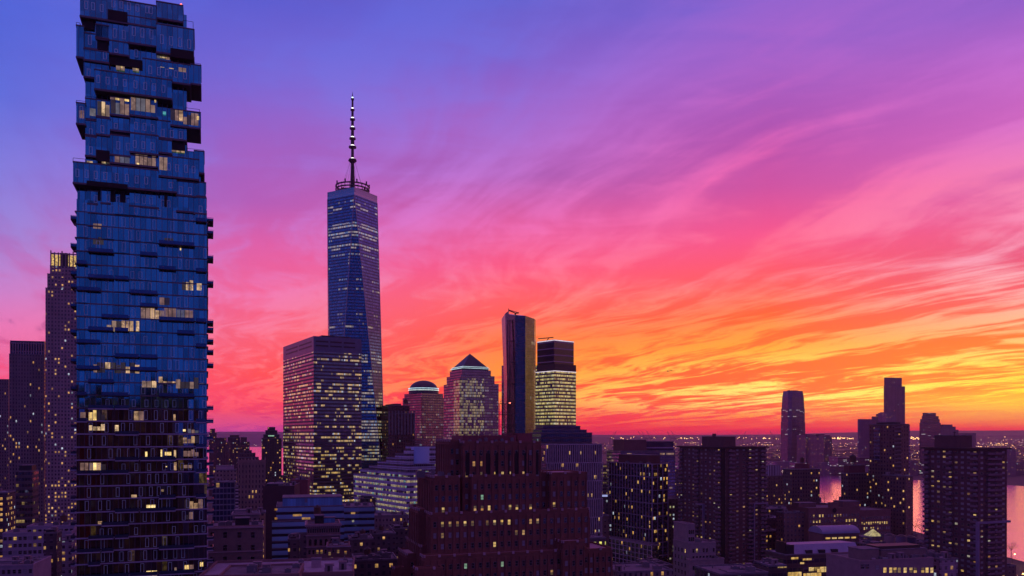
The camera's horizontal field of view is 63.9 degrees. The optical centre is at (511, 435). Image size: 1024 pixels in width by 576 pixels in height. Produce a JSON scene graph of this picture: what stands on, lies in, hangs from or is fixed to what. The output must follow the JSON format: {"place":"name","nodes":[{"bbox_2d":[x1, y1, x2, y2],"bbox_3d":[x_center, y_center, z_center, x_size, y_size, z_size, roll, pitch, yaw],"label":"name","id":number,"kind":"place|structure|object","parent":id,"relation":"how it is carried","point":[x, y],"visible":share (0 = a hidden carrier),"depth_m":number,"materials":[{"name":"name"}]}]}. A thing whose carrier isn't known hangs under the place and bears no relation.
{"place":"outdoors","nodes":[
{"label":"outdoors","id":0,"kind":"place"},
{"bbox_2d":[0,379,8,490],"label":"edge tower","id":1,"kind":"structure","parent":0,"point":[4,434],"depth_m":905.32,"materials":[{"name":"concrete"}]},
{"bbox_2d":[0,488,15,556],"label":"lit corner building","id":2,"kind":"structure","parent":0,"point":[7,510],"depth_m":483.20,"materials":[{"name":"concrete"}]},
{"bbox_2d":[0,555,51,575],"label":"pale roof building","id":3,"kind":"structure","parent":0,"point":[28,565],"depth_m":360.24,"materials":[{"name":"concrete"}]},
{"bbox_2d":[9,340,44,527],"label":"flat topped tower","id":4,"kind":"structure","parent":0,"point":[26,402],"depth_m":804.12,"materials":[{"name":"stone"}]},
{"bbox_2d":[16,464,38,528],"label":"shadowed slab","id":5,"kind":"structure","parent":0,"point":[27,494],"depth_m":521.80,"materials":[{"name":"concrete"}]},
{"bbox_2d":[2,513,76,556],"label":"pale loft building","id":6,"kind":"structure","parent":0,"point":[28,540],"depth_m":434.10,"materials":[{"name":"beige concrete"}]},
{"bbox_2d":[43,527,61,575],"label":"narrow black block","id":7,"kind":"structure","parent":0,"point":[53,542],"depth_m":386.36,"materials":[{"name":"concrete"}]},
{"bbox_2d":[45,250,76,522],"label":"crowned stone tower","id":8,"kind":"structure","parent":0,"point":[60,380],"depth_m":762.44,"materials":[{"name":"stone"}]},
{"bbox_2d":[62,535,76,575],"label":"lit wedge building","id":9,"kind":"structure","parent":0,"point":[68,544],"depth_m":411.48,"materials":[{"name":"concrete"}]},
{"bbox_2d":[71,0,212,575],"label":"stacked glass tower","id":10,"kind":"structure","parent":0,"point":[142,222],"depth_m":255.42,"materials":[{"name":"glass"}]},
{"bbox_2d":[89,410,104,419],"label":"lit window","id":11,"kind":"structure","parent":10,"relation":"in","point":[96,414],"depth_m":251.53,"materials":[{"name":"yellow glass"}]},
{"bbox_2d":[97,101,109,116],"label":"lit window","id":12,"kind":"structure","parent":10,"relation":"in","point":[103,109],"depth_m":252.02,"materials":[{"name":"beige glass"}]},
{"bbox_2d":[111,99,128,114],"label":"lit window","id":13,"kind":"structure","parent":10,"relation":"in","point":[122,108],"depth_m":252.88,"materials":[{"name":"beige glass"}]},
{"bbox_2d":[131,97,154,112],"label":"lit window","id":14,"kind":"structure","parent":10,"relation":"in","point":[137,104],"depth_m":254.74,"materials":[{"name":"beige glass"}]},
{"bbox_2d":[135,154,155,165],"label":"lit window","id":15,"kind":"structure","parent":10,"relation":"in","point":[141,160],"depth_m":255.86,"materials":[{"name":"beige glass"}]},
{"bbox_2d":[141,308,163,318],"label":"lit window","id":16,"kind":"structure","parent":10,"relation":"in","point":[151,313],"depth_m":256.80,"materials":[{"name":"beige glass"}]},
{"bbox_2d":[171,109,182,120],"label":"lit window","id":17,"kind":"structure","parent":10,"relation":"in","point":[177,115],"depth_m":258.44,"materials":[{"name":"beige glass"}]},
{"bbox_2d":[176,377,197,388],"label":"lit window","id":18,"kind":"structure","parent":10,"relation":"in","point":[190,385],"depth_m":260.14,"materials":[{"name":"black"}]},
{"bbox_2d":[183,113,197,125],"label":"lit window","id":19,"kind":"structure","parent":10,"relation":"in","point":[191,119],"depth_m":259.89,"materials":[{"name":"beige glass"}]},
{"bbox_2d":[185,499,202,508],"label":"lit window","id":20,"kind":"structure","parent":10,"relation":"in","point":[193,505],"depth_m":261.48,"materials":[{"name":"beige glass"}]},
{"bbox_2d":[209,429,216,495],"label":"round shouldered tower","id":21,"kind":"structure","parent":0,"point":[212,444],"depth_m":1501.82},
{"bbox_2d":[216,438,225,464],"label":"flat tower","id":22,"kind":"structure","parent":0,"point":[219,441],"depth_m":1421.76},
{"bbox_2d":[213,465,236,482],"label":"grey roof block","id":23,"kind":"structure","parent":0,"point":[226,472],"depth_m":643.91,"materials":[{"name":"stone"}]},
{"bbox_2d":[222,442,228,464],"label":"brick slab","id":24,"kind":"structure","parent":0,"point":[225,453],"depth_m":1301.43,"materials":[{"name":"brick"}]},
{"bbox_2d":[228,435,239,468],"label":"broad block","id":25,"kind":"structure","parent":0,"point":[234,447],"depth_m":1383.33,"materials":[{"name":"brick"}]},
{"bbox_2d":[207,516,263,566],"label":"beige stone block","id":26,"kind":"structure","parent":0,"point":[239,538],"depth_m":303.28,"materials":[{"name":"stone"}]},
{"bbox_2d":[231,508,260,520],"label":"mansard building","id":27,"kind":"structure","parent":0,"point":[253,515],"depth_m":362.70,"materials":[{"name":"stone"}]},
{"bbox_2d":[237,450,257,482],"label":"dark humped block","id":28,"kind":"structure","parent":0,"point":[247,454],"depth_m":905.50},
{"bbox_2d":[198,556,354,575],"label":"pale roof warehouse","id":29,"kind":"structure","parent":0,"point":[321,566],"depth_m":271.32,"materials":[{"name":"concrete"}]},
{"bbox_2d":[288,532,299,558],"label":"building","id":30,"kind":"structure","parent":0,"point":[293,545],"depth_m":400.86,"materials":[{"name":"concrete"}]},
{"bbox_2d":[291,476,309,494],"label":"red box block","id":31,"kind":"structure","parent":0,"point":[304,485],"depth_m":541.53,"materials":[{"name":"concrete"}]},
{"bbox_2d":[305,505,341,557],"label":"ornate arched building","id":32,"kind":"structure","parent":0,"point":[322,530],"depth_m":331.60,"materials":[{"name":"stone"}]},
{"bbox_2d":[326,537,350,557],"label":"brown corniced house","id":33,"kind":"structure","parent":0,"point":[336,547],"depth_m":301.12,"materials":[{"name":"stone"}]},
{"bbox_2d":[347,529,373,556],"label":"building","id":34,"kind":"structure","parent":0,"point":[361,541],"depth_m":421.85,"materials":[{"name":"concrete"}]},
{"bbox_2d":[351,546,397,575],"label":"building","id":35,"kind":"structure","parent":0,"point":[369,563],"depth_m":332.93,"materials":[{"name":"concrete"}]},
{"bbox_2d":[374,511,407,529],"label":"infill block","id":36,"kind":"structure","parent":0,"point":[385,519],"depth_m":563.32,"materials":[{"name":"concrete"}]},
{"bbox_2d":[389,520,408,565],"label":"building","id":37,"kind":"structure","parent":0,"point":[402,531],"depth_m":521.60,"materials":[{"name":"concrete"}]},
{"bbox_2d":[403,381,443,445],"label":"domed tower","id":38,"kind":"structure","parent":0,"point":[425,399],"depth_m":1313.70,"materials":[{"name":"stone"}]},
{"bbox_2d":[444,354,498,439],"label":"pyramid roofed tower","id":39,"kind":"structure","parent":0,"point":[471,397],"depth_m":1168.12,"materials":[{"name":"stone"}]},
{"bbox_2d":[391,433,612,575],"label":"brick setback tower","id":40,"kind":"structure","parent":0,"point":[495,505],"depth_m":300.37,"materials":[{"name":"brick"}]},
{"bbox_2d":[498,401,515,434],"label":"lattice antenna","id":41,"kind":"object","parent":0,"point":[505,414],"visible":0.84,"depth_m":312.48,"materials":[{"name":"metal"}]},
{"bbox_2d":[0,0,1023,434],"label":"sky","id":42,"kind":"structure","parent":0,"point":[752,202],"materials":[{"name":"multicoloured"}]},
{"bbox_2d":[502,308,535,433],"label":"curved glass tower","id":43,"kind":"structure","parent":0,"point":[519,347],"depth_m":853.42,"materials":[{"name":"glass"}]},
{"bbox_2d":[535,337,575,429],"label":"lit office tower","id":44,"kind":"structure","parent":0,"point":[555,393],"depth_m":1010.78,"materials":[{"name":"black glass"}]},
{"bbox_2d":[207,447,1023,561],"bbox_3d":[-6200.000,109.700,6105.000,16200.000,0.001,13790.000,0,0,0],"label":"river","id":45,"kind":"structure","parent":0,"point":[1015,508],"depth_m":1329.58,"materials":[{"name":"pink liquid"}]},
{"bbox_2d":[207,434,1023,443],"bbox_3d":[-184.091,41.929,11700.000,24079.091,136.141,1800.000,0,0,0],"label":"hills","id":46,"kind":"structure","parent":0,"point":[257,439],"depth_m":11158.19,"materials":[{"name":"purple wood"}]},
{"bbox_2d":[207,430,1023,436],"bbox_3d":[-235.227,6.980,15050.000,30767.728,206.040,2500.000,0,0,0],"label":"hills","id":47,"kind":"structure","parent":0,"point":[995,433],"depth_m":14522.22,"materials":[{"name":"purple wood"}]},
{"bbox_2d":[207,444,1023,539],"bbox_3d":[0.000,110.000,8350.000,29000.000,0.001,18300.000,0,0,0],"label":"ground","id":48,"kind":"structure","parent":0,"point":[1016,480],"depth_m":2216.22,"materials":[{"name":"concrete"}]},
{"bbox_2d":[212,477,235,520],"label":"grid window block","id":49,"kind":"structure","parent":48,"relation":"on","point":[224,499],"depth_m":472.04,"materials":[{"name":"metal"}]},
{"bbox_2d":[238,457,265,510],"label":"spiky parapet tower","id":50,"kind":"structure","parent":48,"relation":"on","point":[251,478],"depth_m":562.43,"materials":[{"name":"concrete"}]},
{"bbox_2d":[218,561,303,575],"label":"warehouse wing","id":51,"kind":"structure","parent":48,"relation":"on","point":[256,568],"depth_m":249.07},
{"bbox_2d":[256,507,265,559],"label":"building","id":52,"kind":"structure","parent":48,"relation":"on","point":[262,514],"depth_m":421.22,"materials":[{"name":"concrete"}]},
{"bbox_2d":[261,427,281,484],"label":"stepped crown apartment","id":53,"kind":"structure","parent":48,"relation":"on","point":[271,447],"depth_m":1054.42,"materials":[{"name":"black"}]},
{"bbox_2d":[263,481,299,558],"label":"dark brick slab","id":54,"kind":"structure","parent":48,"relation":"on","point":[274,493],"depth_m":480.94,"materials":[{"name":"brick"}]},
{"bbox_2d":[298,532,306,558],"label":"building","id":55,"kind":"structure","parent":48,"relation":"on","point":[303,545],"depth_m":430.57,"materials":[{"name":"concrete"}]},
{"bbox_2d":[272,494,344,558],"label":"blue striped offices","id":56,"kind":"structure","parent":48,"relation":"on","point":[294,513],"depth_m":433.44,"materials":[{"name":"black"}]},
{"bbox_2d":[283,331,361,502],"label":"office block","id":57,"kind":"structure","parent":48,"relation":"on","point":[322,412],"depth_m":948.67,"materials":[{"name":"glass"}]},
{"bbox_2d":[327,92,382,468],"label":"faceted glass skyscraper","id":58,"kind":"structure","parent":48,"relation":"on","point":[354,309],"depth_m":1019.77,"materials":[{"name":"glass"}]},
{"bbox_2d":[343,502,374,540],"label":"blue banded annex","id":59,"kind":"object","parent":48,"relation":"on","point":[358,516],"visible":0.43,"depth_m":474.37,"materials":[{"name":"black"}]},
{"bbox_2d":[358,495,375,511],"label":"infill block","id":60,"kind":"structure","parent":48,"relation":"on","point":[365,498],"depth_m":642.70,"materials":[{"name":"concrete"}]},
{"bbox_2d":[367,525,395,554],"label":"building","id":61,"kind":"structure","parent":48,"relation":"on","point":[384,538],"depth_m":472.68,"materials":[{"name":"concrete"}]},
{"bbox_2d":[353,446,434,525],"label":"terraced white offices","id":62,"kind":"structure","parent":48,"relation":"on","point":[389,484],"depth_m":613.62,"materials":[{"name":"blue concrete"}]},
{"bbox_2d":[381,399,414,460],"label":"stepped brick tower","id":63,"kind":"structure","parent":48,"relation":"on","point":[398,427],"depth_m":1007.94,"materials":[{"name":"brown brick"}]},
{"bbox_2d":[532,426,591,442],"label":"dark stepped office","id":64,"kind":"structure","parent":48,"relation":"on","point":[559,434],"depth_m":626.31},
{"bbox_2d":[541,443,602,535],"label":"finned apartment block","id":65,"kind":"structure","parent":48,"relation":"on","point":[586,457],"depth_m":446.69,"materials":[{"name":"concrete"}]},
{"bbox_2d":[590,532,605,544],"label":"green lit podium","id":66,"kind":"object","parent":48,"relation":"on","point":[596,537],"visible":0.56,"depth_m":401.71,"materials":[{"name":"concrete"}]},
{"bbox_2d":[602,464,606,493],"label":"building","id":67,"kind":"structure","parent":48,"relation":"on","point":[604,485],"depth_m":951.73,"materials":[{"name":"stone"}]},
{"bbox_2d":[602,513,608,545],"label":"infill block","id":68,"kind":"structure","parent":48,"relation":"on","point":[605,525],"depth_m":522.88,"materials":[{"name":"concrete"}]},
{"bbox_2d":[602,495,610,535],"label":"shadowed side street block","id":69,"kind":"structure","parent":48,"relation":"on","point":[607,505],"depth_m":622.02,"materials":[{"name":"grey concrete"}]},
{"bbox_2d":[207,443,1023,470],"bbox_3d":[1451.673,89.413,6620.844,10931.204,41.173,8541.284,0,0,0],"label":"shore city","id":70,"kind":"object","parent":48,"relation":"on","point":[777,455],"visible":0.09,"depth_m":5721.28},
{"bbox_2d":[609,536,658,562],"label":"white grid podium","id":71,"kind":"object","parent":48,"relation":"on","point":[624,550],"visible":0.45,"depth_m":577.37,"materials":[{"name":"black"}]},
{"bbox_2d":[608,454,667,562],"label":"gridded apartment tower","id":72,"kind":"structure","parent":48,"relation":"on","point":[638,488],"depth_m":612.02,"materials":[{"name":"brick"}]},
{"bbox_2d":[607,440,674,496],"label":"glass office","id":73,"kind":"structure","parent":48,"relation":"on","point":[665,450],"depth_m":915.06,"materials":[{"name":"glass"}]},
{"bbox_2d":[613,561,673,575],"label":"infill block","id":74,"kind":"structure","parent":48,"relation":"on","point":[645,568],"depth_m":345.79,"materials":[{"name":"concrete"}]},
{"bbox_2d":[636,557,672,568],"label":"infill block","id":75,"kind":"structure","parent":48,"relation":"on","point":[658,561],"depth_m":430.91,"materials":[{"name":"concrete"}]},
{"bbox_2d":[668,497,678,563],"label":"building","id":76,"kind":"structure","parent":48,"relation":"on","point":[673,508],"depth_m":641.31,"materials":[{"name":"grey concrete"}]},
{"bbox_2d":[673,521,724,575],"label":"stepped beige offices","id":77,"kind":"structure","parent":48,"relation":"on","point":[690,550],"depth_m":403.80,"materials":[{"name":"stone"}]},
{"bbox_2d":[694,563,768,575],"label":"infill block","id":78,"kind":"structure","parent":48,"relation":"on","point":[746,569],"depth_m":340.99,"materials":[{"name":"concrete"}]},
{"bbox_2d":[754,557,786,575],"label":"building","id":79,"kind":"structure","parent":48,"relation":"on","point":[773,567],"depth_m":362.12,"materials":[{"name":"concrete"}]},
{"bbox_2d":[766,526,775,549],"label":"yellow window block","id":80,"kind":"structure","parent":48,"relation":"on","point":[770,537],"depth_m":580.82,"materials":[{"name":"concrete"}]},
{"bbox_2d":[766,504,785,515],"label":"dark rail shed","id":81,"kind":"structure","parent":48,"relation":"on","point":[771,509],"depth_m":642.70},
{"bbox_2d":[768,461,794,474],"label":"tan waterfront block","id":82,"kind":"structure","parent":48,"relation":"on","point":[783,464],"depth_m":2307.54,"materials":[{"name":"concrete"}]},
{"bbox_2d":[776,509,804,541],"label":"plain brown block","id":83,"kind":"structure","parent":48,"relation":"on","point":[790,526],"depth_m":562.52,"materials":[{"name":"concrete"}]},
{"bbox_2d":[781,390,804,461],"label":"rounded waterfront tower","id":84,"kind":"structure","parent":48,"relation":"on","point":[792,418],"depth_m":2576.95,"materials":[{"name":"glass"}]},
{"bbox_2d":[783,457,819,505],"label":"round penthouse building","id":85,"kind":"structure","parent":48,"relation":"on","point":[801,482],"depth_m":664.71,"materials":[{"name":"stone"}]},
{"bbox_2d":[797,434,807,462],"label":"brown slab","id":86,"kind":"structure","parent":48,"relation":"on","point":[802,445],"depth_m":2463.99,"materials":[{"name":"concrete"}]},
{"bbox_2d":[765,540,856,575],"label":"blue roofed complex","id":87,"kind":"structure","parent":48,"relation":"on","point":[803,558],"depth_m":405.02,"materials":[{"name":"metal"}]},
{"bbox_2d":[601,443,1023,461],"bbox_3d":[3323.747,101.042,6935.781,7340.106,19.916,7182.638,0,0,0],"label":"shore trees","id":88,"kind":"object","parent":48,"relation":"on","point":[833,455],"visible":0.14,"depth_m":5912.33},
{"bbox_2d":[806,434,824,464],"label":"slab","id":89,"kind":"structure","parent":48,"relation":"on","point":[811,449],"depth_m":2436.04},
{"bbox_2d":[816,462,829,475],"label":"waterfront block","id":90,"kind":"structure","parent":48,"relation":"on","point":[824,467],"depth_m":2225.15,"materials":[{"name":"concrete"}]},
{"bbox_2d":[786,500,860,541],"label":"clock gable offices","id":91,"kind":"structure","parent":48,"relation":"on","point":[840,512],"depth_m":566.54,"materials":[{"name":"black"}]},
{"bbox_2d":[815,435,831,464],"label":"slab","id":92,"kind":"structure","parent":48,"relation":"on","point":[823,448],"depth_m":2388.00,"materials":[{"name":"purple concrete"}]},
{"bbox_2d":[808,525,859,541],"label":"barrel vault hall","id":93,"kind":"structure","parent":48,"relation":"on","point":[849,533],"depth_m":473.63,"materials":[{"name":"purple metal"}]},
{"bbox_2d":[829,457,868,472],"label":"long lit waterfront office","id":94,"kind":"structure","parent":48,"relation":"on","point":[841,462],"depth_m":2294.40,"materials":[{"name":"stone"}]},
{"bbox_2d":[852,537,885,545],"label":"infill block","id":95,"kind":"structure","parent":48,"relation":"on","point":[863,542],"depth_m":467.48,"materials":[{"name":"concrete"}]},
{"bbox_2d":[858,412,885,456],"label":"broad violet tower","id":96,"kind":"structure","parent":48,"relation":"on","point":[863,437],"depth_m":2305.34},
{"bbox_2d":[860,506,890,534],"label":"building","id":97,"kind":"structure","parent":48,"relation":"on","point":[876,519],"depth_m":578.67,"materials":[{"name":"purple"}]},
{"bbox_2d":[826,542,933,575],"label":"beige lit block","id":98,"kind":"structure","parent":48,"relation":"on","point":[895,559],"depth_m":336.95,"materials":[{"name":"stone"}]},
{"bbox_2d":[869,422,908,507],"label":"tall brick apartment","id":99,"kind":"structure","parent":48,"relation":"on","point":[888,446],"depth_m":634.14,"materials":[{"name":"brick"}]},
{"bbox_2d":[882,472,912,536],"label":"brick apartment wing","id":100,"kind":"structure","parent":48,"relation":"on","point":[898,495],"depth_m":604.86,"materials":[{"name":"brown brick"}]},
{"bbox_2d":[926,550,957,575],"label":"violet corner block","id":101,"kind":"structure","parent":48,"relation":"on","point":[944,564],"depth_m":346.67,"materials":[{"name":"concrete"}]},
{"bbox_2d":[920,431,1011,575],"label":"balconied apartment tower","id":102,"kind":"structure","parent":48,"relation":"on","point":[965,521],"depth_m":437.47,"materials":[{"name":"brown concrete"}]},
{"bbox_2d":[926,450,1004,575],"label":"window","id":103,"kind":"structure","parent":102,"relation":"in","point":[932,451],"depth_m":439.08,"materials":[{"name":"black glass"}]},
{"bbox_2d":[1007,449,1015,475],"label":"waterfront block","id":104,"kind":"structure","parent":48,"relation":"on","point":[1011,462],"depth_m":2229.64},
{"bbox_2d":[677,434,768,565],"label":"balconied apartment tower","id":105,"kind":"structure","parent":0,"point":[722,495],"depth_m":559.31,"materials":[{"name":"brown concrete"}]},
{"bbox_2d":[681,448,763,562],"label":"window","id":106,"kind":"structure","parent":105,"relation":"in","point":[681,448],"depth_m":561.31,"materials":[{"name":"black"}]},
{"bbox_2d":[766,464,782,504],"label":"striped crown building","id":107,"kind":"structure","parent":0,"point":[774,485],"depth_m":703.02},
{"bbox_2d":[841,454,869,506],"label":"water tank building","id":108,"kind":"structure","parent":0,"point":[855,482],"depth_m":643.77,"materials":[{"name":"brown brick"}]},
{"bbox_2d":[859,529,883,540],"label":"skylight building","id":109,"kind":"structure","parent":0,"point":[874,535],"depth_m":505.73,"materials":[{"name":"glass"}]},
{"bbox_2d":[878,412,895,421],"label":"violet crown block","id":110,"kind":"structure","parent":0,"point":[886,417],"depth_m":2256.92,"materials":[{"name":"metal"}]},
{"bbox_2d":[884,378,904,423],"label":"slim far skyscraper","id":111,"kind":"structure","parent":0,"point":[894,394],"depth_m":2530.33,"materials":[{"name":"glass"}]},
{"bbox_2d":[919,413,940,473],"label":"stepped far tower","id":112,"kind":"structure","parent":0,"point":[929,426],"depth_m":2358.89,"materials":[{"name":"purple concrete"}]},
{"bbox_2d":[941,424,957,434],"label":"shorter stepped tower","id":113,"kind":"structure","parent":0,"point":[948,429],"depth_m":2431.24,"materials":[{"name":"metal"}]},
{"bbox_2d":[1007,557,1023,575],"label":"riverside road","id":114,"kind":"structure","parent":0,"point":[1019,566],"depth_m":701.51,"materials":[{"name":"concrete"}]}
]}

